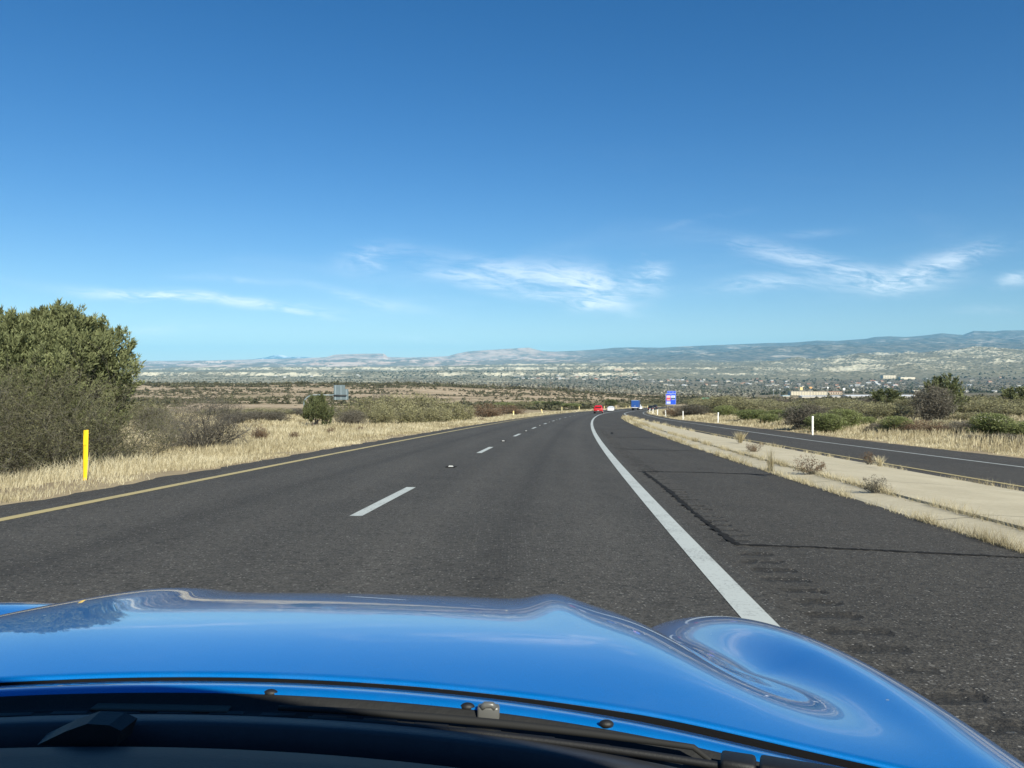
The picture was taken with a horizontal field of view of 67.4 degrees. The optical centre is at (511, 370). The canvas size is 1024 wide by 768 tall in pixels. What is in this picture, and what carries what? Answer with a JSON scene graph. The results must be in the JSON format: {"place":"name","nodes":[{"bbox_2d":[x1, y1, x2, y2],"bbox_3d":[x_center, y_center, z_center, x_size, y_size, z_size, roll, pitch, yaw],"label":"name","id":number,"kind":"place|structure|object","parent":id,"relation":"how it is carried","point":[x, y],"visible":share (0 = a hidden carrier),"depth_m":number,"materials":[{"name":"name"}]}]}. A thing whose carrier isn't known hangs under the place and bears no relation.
{"place":"outdoors","nodes":[
{"label":"outdoors","id":0,"kind":"place"},
{"bbox_2d":[258,355,310,358],"bbox_3d":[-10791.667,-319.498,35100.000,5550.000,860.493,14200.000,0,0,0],"label":"mountain peaks","id":1,"kind":"object","parent":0,"point":[279,357],"visible":0.14,"depth_m":36300.27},
{"bbox_2d":[0,406,662,512],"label":"road shoulder","id":2,"kind":"object","parent":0,"point":[31,504],"visible":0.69,"depth_m":12.53},
{"bbox_2d":[129,393,670,409],"bbox_3d":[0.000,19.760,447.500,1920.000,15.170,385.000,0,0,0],"label":"hillside","id":3,"kind":"structure","parent":0,"point":[451,399],"depth_m":562.25,"materials":[{"name":"plant"}]},
{"bbox_2d":[110,380,1000,410],"bbox_3d":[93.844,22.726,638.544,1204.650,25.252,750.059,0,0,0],"label":"hillside scrub","id":4,"kind":"object","parent":3,"relation":"on","point":[377,386],"visible":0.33,"depth_m":700.60,"materials":[{"name":"plant"}]},
{"bbox_2d":[0,406,805,712],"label":"road","id":5,"kind":"structure","parent":0,"point":[555,504],"depth_m":7.55,"materials":[{"name":"asphalt"}]},
{"bbox_2d":[0,412,572,520],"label":"road marking","id":6,"kind":"object","parent":5,"relation":"on","point":[72,505],"visible":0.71,"depth_m":11.16,"materials":[{"name":"yellow paint"}]},
{"bbox_2d":[350,487,414,515],"bbox_3d":[-1.667,1.728,10.295,0.141,0.155,3.167,0,0,4],"label":"road marking","id":7,"kind":"object","parent":5,"relation":"on","point":[364,511],"visible":1,"depth_m":9.94,"materials":[{"name":"white paint"}]},
{"bbox_2d":[0,588,1023,767],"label":"sports car","id":8,"kind":"object","parent":5,"relation":"on","point":[179,678],"visible":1,"depth_m":1.00,"materials":[{"name":"blue paint"}]},
{"bbox_2d":[594,405,603,413],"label":"suv","id":9,"kind":"object","parent":5,"relation":"on","point":[598,408],"visible":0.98,"depth_m":155.93,"materials":[{"name":"red paint"}]},
{"bbox_2d":[591,407,779,626],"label":"road marking","id":10,"kind":"object","parent":5,"relation":"on","point":[740,600],"visible":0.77,"depth_m":6.62,"materials":[{"name":"white paint"}]},
{"bbox_2d":[0,394,1023,504],"bbox_3d":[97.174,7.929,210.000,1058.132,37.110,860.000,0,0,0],"label":"ground","id":11,"kind":"structure","parent":0,"point":[101,485],"depth_m":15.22,"materials":[{"name":"plant"}]},
{"bbox_2d":[0,298,145,464],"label":"juniper tree","id":12,"kind":"object","parent":11,"relation":"on","point":[56,328],"visible":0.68,"depth_m":19.73,"materials":[{"name":"green plant"}]},
{"bbox_2d":[83,430,87,479],"bbox_3d":[-7.006,1.438,12.600,0.092,0.927,0.021,1,0,8],"label":"delineator post","id":13,"kind":"object","parent":11,"relation":"on","point":[85,449],"visible":0.84,"depth_m":12.60,"materials":[{"name":"yellow plastic"}]},
{"bbox_2d":[0,338,222,478],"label":"tangled shrub","id":14,"kind":"object","parent":11,"relation":"on","point":[24,444],"visible":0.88,"depth_m":16.79,"materials":[{"name":"plant"}]},
{"bbox_2d":[46,393,202,466],"bbox_3d":[-9.379,1.822,19.039,3.715,2.878,3.400,0,0,0],"label":"tangled shrub","id":15,"kind":"object","parent":11,"relation":"on","point":[136,426],"visible":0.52,"depth_m":18.97,"materials":[{"name":"plant"}]},
{"bbox_2d":[126,401,169,419],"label":"desert shrub","id":16,"kind":"object","parent":11,"relation":"on","point":[144,408],"visible":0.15,"depth_m":59.60,"materials":[{"name":"green plant"}]},
{"bbox_2d":[127,406,177,429],"bbox_3d":[-21.621,3.044,46.094,3.336,2.229,3.186,0,0,0],"label":"bare shrub","id":17,"kind":"object","parent":11,"relation":"on","point":[143,417],"visible":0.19,"depth_m":45.65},
{"bbox_2d":[137,401,223,444],"bbox_3d":[-14.705,2.356,33.007,2.920,2.577,4.007,0,0,25],"label":"tangled shrub","id":18,"kind":"object","parent":11,"relation":"on","point":[160,414],"visible":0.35,"depth_m":32.87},
{"bbox_2d":[138,386,260,450],"bbox_3d":[-11.763,2.022,29.023,5.187,3.271,3.968,0,0,-33],"label":"bare shrub","id":19,"kind":"object","parent":11,"relation":"on","point":[210,432],"visible":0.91,"depth_m":28.71,"materials":[{"name":"plant"}]},
{"bbox_2d":[198,408,255,415],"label":"desert shrub","id":20,"kind":"object","parent":11,"relation":"on","point":[242,411],"visible":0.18,"depth_m":80.30,"materials":[{"name":"green plant"}]},
{"bbox_2d":[208,412,252,422],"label":"bare shrub","id":21,"kind":"object","parent":11,"relation":"on","point":[244,416],"visible":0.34,"depth_m":65.78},
{"bbox_2d":[235,411,279,421],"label":"bare shrub","id":22,"kind":"object","parent":11,"relation":"on","point":[259,415],"visible":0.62,"depth_m":69.53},
{"bbox_2d":[250,426,270,438],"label":"rusty shrub","id":23,"kind":"object","parent":11,"relation":"on","point":[263,434],"visible":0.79,"depth_m":37.84,"materials":[{"name":"brown plant"}]},
{"bbox_2d":[240,407,295,414],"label":"desert shrub","id":24,"kind":"object","parent":11,"relation":"on","point":[270,410],"visible":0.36,"depth_m":91.32,"materials":[{"name":"green plant"}]},
{"bbox_2d":[263,411,293,420],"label":"bare shrub","id":25,"kind":"object","parent":11,"relation":"on","point":[278,416],"visible":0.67,"depth_m":71.66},
{"bbox_2d":[278,408,302,415],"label":"bare shrub","id":26,"kind":"object","parent":11,"relation":"on","point":[299,411],"visible":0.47,"depth_m":94.94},
{"bbox_2d":[301,392,334,425],"bbox_3d":[-15.720,3.205,62.222,2.782,2.909,2.681,0,0,-14],"label":"juniper tree","id":27,"kind":"object","parent":11,"relation":"on","point":[316,409],"visible":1,"depth_m":61.72,"materials":[{"name":"green plant"}]},
{"bbox_2d":[303,385,347,406],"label":"overhead sign","id":28,"kind":"object","parent":11,"relation":"on","point":[340,392],"visible":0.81,"depth_m":150.28,"materials":[{"name":"metal"}]},
{"bbox_2d":[332,408,369,425],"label":"bare shrub","id":29,"kind":"object","parent":11,"relation":"on","point":[352,416],"visible":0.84,"depth_m":65.48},
{"bbox_2d":[333,403,370,420],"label":"desert shrub","id":30,"kind":"object","parent":11,"relation":"on","point":[351,410],"visible":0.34,"depth_m":77.51,"materials":[{"name":"green plant"}]},
{"bbox_2d":[347,397,392,419],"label":"desert shrub","id":31,"kind":"object","parent":11,"relation":"on","point":[365,402],"visible":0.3,"depth_m":83.01,"materials":[{"name":"green plant"}]},
{"bbox_2d":[368,392,394,406],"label":"bare shrub","id":32,"kind":"object","parent":11,"relation":"on","point":[383,394],"visible":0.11,"depth_m":89.61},
{"bbox_2d":[365,404,398,424],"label":"desert shrub","id":33,"kind":"object","parent":11,"relation":"on","point":[384,417],"visible":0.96,"depth_m":69.63,"materials":[{"name":"green plant"}]},
{"bbox_2d":[371,394,419,419],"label":"desert shrub","id":34,"kind":"object","parent":11,"relation":"on","point":[396,402],"visible":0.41,"depth_m":79.74,"materials":[{"name":"green plant"}]},
{"bbox_2d":[392,406,428,423],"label":"desert shrub","id":35,"kind":"object","parent":11,"relation":"on","point":[408,415],"visible":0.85,"depth_m":71.50,"materials":[{"name":"green plant"}]},
{"bbox_2d":[400,392,447,419],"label":"desert shrub","id":36,"kind":"object","parent":11,"relation":"on","point":[423,400],"visible":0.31,"depth_m":84.06,"materials":[{"name":"green plant"}]},
{"bbox_2d":[422,405,454,422],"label":"desert shrub","id":37,"kind":"object","parent":11,"relation":"on","point":[438,416],"visible":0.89,"depth_m":73.40,"materials":[{"name":"green plant"}]},
{"bbox_2d":[423,396,467,420],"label":"desert shrub","id":38,"kind":"object","parent":11,"relation":"on","point":[455,405],"visible":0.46,"depth_m":81.59,"materials":[{"name":"green plant"}]},
{"bbox_2d":[451,403,476,419],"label":"desert shrub","id":39,"kind":"object","parent":11,"relation":"on","point":[466,413],"visible":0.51,"depth_m":85.59,"materials":[{"name":"green plant"}]},
{"bbox_2d":[469,402,510,417],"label":"rusty shrub","id":40,"kind":"object","parent":11,"relation":"on","point":[490,411],"visible":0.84,"depth_m":107.14,"materials":[{"name":"brown plant"}]},
{"bbox_2d":[494,404,528,414],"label":"rusty shrub","id":41,"kind":"object","parent":11,"relation":"on","point":[514,409],"visible":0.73,"depth_m":149.00,"materials":[{"name":"brown plant"}]},
{"bbox_2d":[522,406,673,414],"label":"grass","id":42,"kind":"structure","parent":11,"relation":"on","point":[583,410],"depth_m":191.37,"materials":[{"name":"plant"}]},
{"bbox_2d":[604,399,617,405],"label":"juniper tree","id":43,"kind":"object","parent":11,"relation":"on","point":[611,402],"visible":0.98,"depth_m":398.33,"materials":[{"name":"green plant"}]},
{"bbox_2d":[666,391,675,409],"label":"services sign","id":44,"kind":"object","parent":11,"relation":"on","point":[670,397],"visible":0.99,"depth_m":214.96,"materials":[{"name":"blue metal"}]},
{"bbox_2d":[660,406,682,415],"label":"rusty shrub","id":45,"kind":"object","parent":11,"relation":"on","point":[670,412],"visible":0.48,"depth_m":127.71,"materials":[{"name":"brown plant"}]},
{"bbox_2d":[674,401,709,416],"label":"bare shrub","id":46,"kind":"object","parent":11,"relation":"on","point":[688,410],"visible":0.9,"depth_m":121.18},
{"bbox_2d":[689,397,713,410],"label":"desert shrub","id":47,"kind":"object","parent":11,"relation":"on","point":[697,400],"visible":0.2,"depth_m":138.25,"materials":[{"name":"green plant"}]},
{"bbox_2d":[701,392,746,412],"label":"desert shrub","id":48,"kind":"object","parent":11,"relation":"on","point":[715,401],"visible":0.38,"depth_m":131.05,"materials":[{"name":"green plant"}]},
{"bbox_2d":[713,403,739,415],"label":"broom shrub","id":49,"kind":"object","parent":11,"relation":"on","point":[722,410],"visible":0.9,"depth_m":107.28,"materials":[{"name":"green plant"}]},
{"bbox_2d":[716,398,771,413],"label":"desert shrub","id":50,"kind":"object","parent":11,"relation":"on","point":[752,406],"visible":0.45,"depth_m":110.49,"materials":[{"name":"green plant"}]},
{"bbox_2d":[732,409,772,419],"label":"broom shrub","id":51,"kind":"object","parent":11,"relation":"on","point":[752,414],"visible":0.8,"depth_m":83.36,"materials":[{"name":"green plant"}]},
{"bbox_2d":[744,399,792,412],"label":"desert shrub","id":52,"kind":"object","parent":11,"relation":"on","point":[769,402],"visible":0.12,"depth_m":116.67,"materials":[{"name":"green plant"}]},
{"bbox_2d":[755,413,784,422],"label":"broom shrub","id":53,"kind":"object","parent":11,"relation":"on","point":[769,418],"visible":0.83,"depth_m":73.67,"materials":[{"name":"green plant"}]},
{"bbox_2d":[763,401,812,411],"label":"desert shrub","id":54,"kind":"object","parent":11,"relation":"on","point":[784,405],"visible":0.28,"depth_m":104.92,"materials":[{"name":"green plant"}]},
{"bbox_2d":[778,400,837,429],"bbox_3d":[22.188,3.620,58.158,5.608,2.929,5.356,0,0,0],"label":"bare shrub","id":55,"kind":"object","parent":11,"relation":"on","point":[799,415],"visible":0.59,"depth_m":57.72,"materials":[{"name":"plant"}]},
{"bbox_2d":[786,399,841,409],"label":"desert shrub","id":56,"kind":"object","parent":11,"relation":"on","point":[805,401],"visible":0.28,"depth_m":112.25,"materials":[{"name":"green plant"}]},
{"bbox_2d":[802,412,853,432],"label":"broom shrub","id":57,"kind":"object","parent":11,"relation":"on","point":[821,422],"visible":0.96,"depth_m":51.55,"materials":[{"name":"green plant"}]},
{"bbox_2d":[649,410,1023,456],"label":"grass","id":58,"kind":"structure","parent":11,"relation":"on","point":[917,439],"depth_m":42.55,"materials":[{"name":"plant"}]},
{"bbox_2d":[823,398,859,404],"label":"desert shrub","id":59,"kind":"object","parent":11,"relation":"on","point":[839,400],"visible":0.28,"depth_m":183.52,"materials":[{"name":"green plant"}]},
{"bbox_2d":[825,407,866,427],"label":"broom shrub","id":60,"kind":"object","parent":11,"relation":"on","point":[851,417],"visible":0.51,"depth_m":55.38,"materials":[{"name":"green plant"}]},
{"bbox_2d":[830,400,884,410],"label":"desert shrub","id":61,"kind":"object","parent":11,"relation":"on","point":[833,402],"visible":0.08,"depth_m":91.82,"materials":[{"name":"green plant"}]},
{"bbox_2d":[835,400,894,415],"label":"desert shrub","id":62,"kind":"object","parent":11,"relation":"on","point":[858,407],"visible":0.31,"depth_m":75.74,"materials":[{"name":"green plant"}]},
{"bbox_2d":[856,415,879,425],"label":"broom shrub","id":63,"kind":"object","parent":11,"relation":"on","point":[870,420],"visible":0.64,"depth_m":59.58,"materials":[{"name":"green plant"}]},
{"bbox_2d":[859,423,882,432],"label":"bare shrub","id":64,"kind":"object","parent":11,"relation":"on","point":[870,427],"visible":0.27,"depth_m":48.96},
{"bbox_2d":[868,388,904,404],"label":"juniper tree","id":65,"kind":"object","parent":11,"relation":"on","point":[891,395],"visible":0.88,"depth_m":117.19,"materials":[{"name":"green plant"}]},
{"bbox_2d":[859,403,916,419],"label":"desert shrub","id":66,"kind":"object","parent":11,"relation":"on","point":[880,412],"visible":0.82,"depth_m":69.15,"materials":[{"name":"green plant"}]},
{"bbox_2d":[876,413,913,431],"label":"broom shrub","id":67,"kind":"object","parent":11,"relation":"on","point":[887,423],"visible":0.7,"depth_m":46.78,"materials":[{"name":"green plant"}]},
{"bbox_2d":[886,396,915,409],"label":"desert shrub","id":68,"kind":"object","parent":11,"relation":"on","point":[897,401],"visible":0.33,"depth_m":103.31,"materials":[{"name":"green plant"}]},
{"bbox_2d":[876,419,965,433],"bbox_3d":[24.657,3.323,46.166,4.293,1.188,4.444,0,0,0],"label":"rusty shrub","id":69,"kind":"object","parent":11,"relation":"on","point":[912,425],"visible":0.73,"depth_m":45.47,"materials":[{"name":"brown plant"}]},
{"bbox_2d":[906,378,967,421],"bbox_3d":[32.829,2.833,60.130,4.641,4.491,4.432,0,0,0],"label":"bare shrub","id":70,"kind":"object","parent":11,"relation":"on","point":[927,407],"visible":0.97,"depth_m":59.50,"materials":[{"name":"plant"}]},
{"bbox_2d":[921,373,970,418],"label":"juniper tree","id":71,"kind":"object","parent":11,"relation":"on","point":[954,384],"visible":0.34,"depth_m":65.74,"materials":[{"name":"green plant"}]},
{"bbox_2d":[936,420,978,432],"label":"bare shrub","id":72,"kind":"object","parent":11,"relation":"on","point":[958,425],"visible":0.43,"depth_m":44.76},
{"bbox_2d":[947,410,980,420],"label":"desert shrub","id":73,"kind":"object","parent":11,"relation":"on","point":[966,415],"visible":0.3,"depth_m":57.68,"materials":[{"name":"green plant"}]},
{"bbox_2d":[953,434,989,442],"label":"bare shrub","id":74,"kind":"object","parent":11,"relation":"on","point":[969,436],"visible":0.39,"depth_m":35.84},
{"bbox_2d":[954,400,992,413],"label":"desert shrub","id":75,"kind":"object","parent":11,"relation":"on","point":[968,409],"visible":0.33,"depth_m":71.92,"materials":[{"name":"green plant"}]},
{"bbox_2d":[963,411,1016,434],"bbox_3d":[25.147,2.717,39.977,2.750,1.639,2.339,0,0,44],"label":"broom shrub","id":76,"kind":"object","parent":11,"relation":"on","point":[981,424],"visible":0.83,"depth_m":39.80,"materials":[{"name":"green plant"}]},
{"bbox_2d":[963,395,1020,406],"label":"desert shrub","id":77,"kind":"object","parent":11,"relation":"on","point":[993,398],"visible":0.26,"depth_m":91.93,"materials":[{"name":"green plant"}]},
{"bbox_2d":[970,398,1023,413],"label":"desert shrub","id":78,"kind":"object","parent":11,"relation":"on","point":[985,407],"visible":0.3,"depth_m":66.01,"materials":[{"name":"green plant"}]},
{"bbox_2d":[983,433,1023,441],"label":"bare shrub","id":79,"kind":"object","parent":11,"relation":"on","point":[1009,438],"visible":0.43,"depth_m":34.81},
{"bbox_2d":[989,402,1023,417],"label":"desert shrub","id":80,"kind":"object","parent":11,"relation":"on","point":[1018,411],"visible":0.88,"depth_m":59.97,"materials":[{"name":"green plant"}]},
{"bbox_2d":[989,419,1023,435],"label":"broom shrub","id":81,"kind":"object","parent":11,"relation":"on","point":[1014,427],"visible":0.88,"depth_m":38.73,"materials":[{"name":"green plant"}]},
{"bbox_2d":[998,386,1023,401],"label":"juniper tree","id":82,"kind":"object","parent":11,"relation":"on","point":[1010,394],"visible":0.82,"depth_m":96.09,"materials":[{"name":"green plant"}]},
{"bbox_2d":[0,0,1023,360],"label":"sky","id":83,"kind":"structure","parent":0,"point":[213,180],"materials":[{"name":"blue"}]},
{"bbox_2d":[125,384,994,400],"bbox_3d":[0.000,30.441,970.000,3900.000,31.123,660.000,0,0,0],"label":"hills","id":84,"kind":"structure","parent":0,"point":[437,391],"depth_m":735.22,"materials":[{"name":"plant"}]},
{"bbox_2d":[120,346,1023,379],"bbox_3d":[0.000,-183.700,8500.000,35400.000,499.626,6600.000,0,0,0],"label":"badlands terrain","id":85,"kind":"structure","parent":0,"point":[974,361],"depth_m":7275.20,"materials":[{"name":"stone"}]},
{"bbox_2d":[116,370,563,385],"bbox_3d":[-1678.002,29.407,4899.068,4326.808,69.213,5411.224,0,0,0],"label":"badlands scrub","id":86,"kind":"object","parent":85,"relation":"on","point":[304,380],"visible":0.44,"depth_m":4455.03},
{"bbox_2d":[125,330,1023,368],"bbox_3d":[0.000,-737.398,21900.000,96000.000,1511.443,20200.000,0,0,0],"label":"mountains","id":87,"kind":"structure","parent":0,"point":[1010,339],"depth_m":17234.37,"materials":[{"name":"stone"}]},
{"bbox_2d":[129,377,1023,396],"bbox_3d":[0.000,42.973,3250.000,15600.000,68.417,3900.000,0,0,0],"label":"valley","id":88,"kind":"structure","parent":0,"point":[694,382],"depth_m":4170.93,"materials":[{"name":"plant"}]},
{"bbox_2d":[298,370,1023,394],"bbox_3d":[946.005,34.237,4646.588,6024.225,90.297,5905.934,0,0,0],"label":"town trees","id":89,"kind":"object","parent":88,"relation":"on","point":[973,390],"visible":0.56,"depth_m":3802.84,"materials":[{"name":"plant"}]},
{"bbox_2d":[383,378,1023,396],"bbox_3d":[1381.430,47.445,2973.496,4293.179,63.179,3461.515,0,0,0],"label":"valley woodland","id":90,"kind":"object","parent":88,"relation":"on","point":[685,392],"visible":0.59,"depth_m":2513.08,"materials":[{"name":"plant"}]},
{"bbox_2d":[788,391,812,395],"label":"hotel","id":91,"kind":"structure","parent":88,"relation":"on","point":[805,393],"depth_m":1589.09,"materials":[{"name":"beige paint"}]},
{"bbox_2d":[594,407,847,653],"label":"road shoulder","id":92,"kind":"object","parent":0,"point":[800,621],"visible":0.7,"depth_m":5.99},
{"bbox_2d":[600,407,1023,720],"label":"road shoulder","id":93,"kind":"object","parent":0,"point":[961,616],"visible":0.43,"depth_m":6.84},
{"bbox_2d":[631,400,640,409],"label":"box truck","id":94,"kind":"object","parent":93,"relation":"on","point":[635,404],"visible":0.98,"depth_m":265.55,"materials":[{"name":"blue"}]},
{"bbox_2d":[596,407,1023,762],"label":"rumble strip","id":95,"kind":"object","parent":93,"relation":"on","point":[848,628],"visible":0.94,"depth_m":4.53,"materials":[{"name":"asphalt"}]},
{"bbox_2d":[643,472,739,543],"bbox_3d":[2.422,1.866,11.498,0.148,0.396,8.218,0,0,4],"label":"crack seal","id":96,"kind":"object","parent":95,"relation":"on","point":[725,536],"visible":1,"depth_m":9.58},
{"bbox_2d":[621,414,1023,553],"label":"weeds","id":97,"kind":"object","parent":93,"relation":"on","point":[989,538],"visible":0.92,"depth_m":13.06,"materials":[{"name":"plant"}]},
{"bbox_2d":[632,418,1023,529],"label":"gore island","id":98,"kind":"structure","parent":93,"relation":"on","point":[1004,503],"depth_m":14.07,"materials":[{"name":"concrete"}]},
{"bbox_2d":[732,431,748,442],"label":"grass clump","id":99,"kind":"object","parent":98,"relation":"on","point":[739,437],"visible":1,"depth_m":28.94,"materials":[{"name":"plant"}]},
{"bbox_2d":[745,442,763,451],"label":"dried weed","id":100,"kind":"object","parent":98,"relation":"on","point":[751,449],"visible":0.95,"depth_m":22.78,"materials":[{"name":"beige plant"}]},
{"bbox_2d":[764,450,777,471],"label":"grass clump","id":101,"kind":"object","parent":98,"relation":"on","point":[769,468],"visible":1,"depth_m":15.12,"materials":[{"name":"plant"}]},
{"bbox_2d":[792,454,831,474],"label":"dried weed","id":102,"kind":"object","parent":98,"relation":"on","point":[802,463],"visible":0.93,"depth_m":15.15,"materials":[{"name":"beige plant"}]},
{"bbox_2d":[858,451,876,464],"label":"dried weed","id":103,"kind":"object","parent":98,"relation":"on","point":[866,457],"visible":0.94,"depth_m":20.00,"materials":[{"name":"grey plant"}]},
{"bbox_2d":[858,474,891,492],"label":"dried weed","id":104,"kind":"object","parent":98,"relation":"on","point":[875,483],"visible":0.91,"depth_m":11.88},
{"bbox_2d":[633,421,1023,548],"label":"kerb","id":105,"kind":"structure","parent":93,"relation":"on","point":[887,500],"depth_m":10.74,"materials":[{"name":"concrete"}]},
{"bbox_2d":[734,544,1018,557],"bbox_3d":[3.447,1.683,7.184,2.662,0.038,0.150,0,0,9],"label":"crack seal","id":106,"kind":"object","parent":93,"relation":"on","point":[872,549],"visible":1,"depth_m":7.21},
{"bbox_2d":[625,407,1023,485],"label":"ramp road","id":107,"kind":"structure","parent":0,"point":[999,472],"depth_m":28.02,"materials":[{"name":"asphalt"}]},
{"bbox_2d":[643,412,1020,466],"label":"road marking","id":108,"kind":"object","parent":107,"relation":"on","point":[866,447],"visible":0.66,"depth_m":29.58,"materials":[{"name":"white paint"}]},
{"bbox_2d":[651,421,1023,486],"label":"road marking","id":109,"kind":"object","parent":107,"relation":"on","point":[891,464],"visible":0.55,"depth_m":19.49,"materials":[{"name":"yellow paint"}]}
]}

